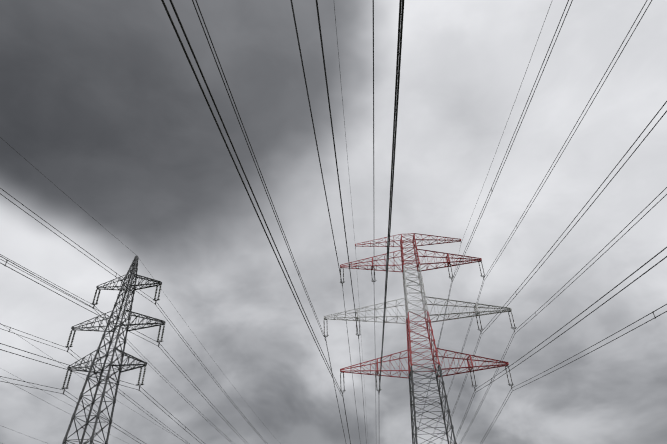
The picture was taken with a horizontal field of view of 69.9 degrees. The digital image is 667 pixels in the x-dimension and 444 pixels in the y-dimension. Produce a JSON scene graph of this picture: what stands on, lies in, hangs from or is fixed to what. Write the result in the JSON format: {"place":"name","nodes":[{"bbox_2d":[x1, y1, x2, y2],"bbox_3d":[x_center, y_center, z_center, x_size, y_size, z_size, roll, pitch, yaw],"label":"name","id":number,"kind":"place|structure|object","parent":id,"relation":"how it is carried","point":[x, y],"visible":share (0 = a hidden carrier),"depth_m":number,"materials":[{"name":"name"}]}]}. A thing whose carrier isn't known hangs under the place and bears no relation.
{"place":"outdoors","nodes":[
{"label":"outdoors","id":0,"kind":"place"},
{"bbox_2d":[0,323,186,443],"bbox_3d":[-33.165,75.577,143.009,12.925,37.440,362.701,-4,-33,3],"label":"power line cable","id":1,"kind":"object","parent":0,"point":[55,397],"visible":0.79,"depth_m":68.29,"materials":[{"name":"metal"}]},
{"bbox_2d":[0,0,666,443],"label":"sky","id":2,"kind":"structure","parent":0,"point":[104,99],"materials":[{"name":"grey"}]},
{"label":"ground","id":3,"kind":"structure","parent":0,"visible":0},
{"bbox_2d":[0,137,279,443],"bbox_3d":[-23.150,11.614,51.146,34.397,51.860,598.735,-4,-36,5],"label":"pylon","id":4,"kind":"object","parent":3,"relation":"on","point":[134,268],"visible":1,"depth_m":49.32,"materials":[{"name":"metal"}]},
{"bbox_2d":[161,0,666,443],"bbox_3d":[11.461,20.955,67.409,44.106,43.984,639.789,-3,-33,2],"label":"pylon","id":5,"kind":"object","parent":3,"relation":"on","point":[477,312],"visible":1,"depth_m":63.84,"materials":[{"name":"metal"}]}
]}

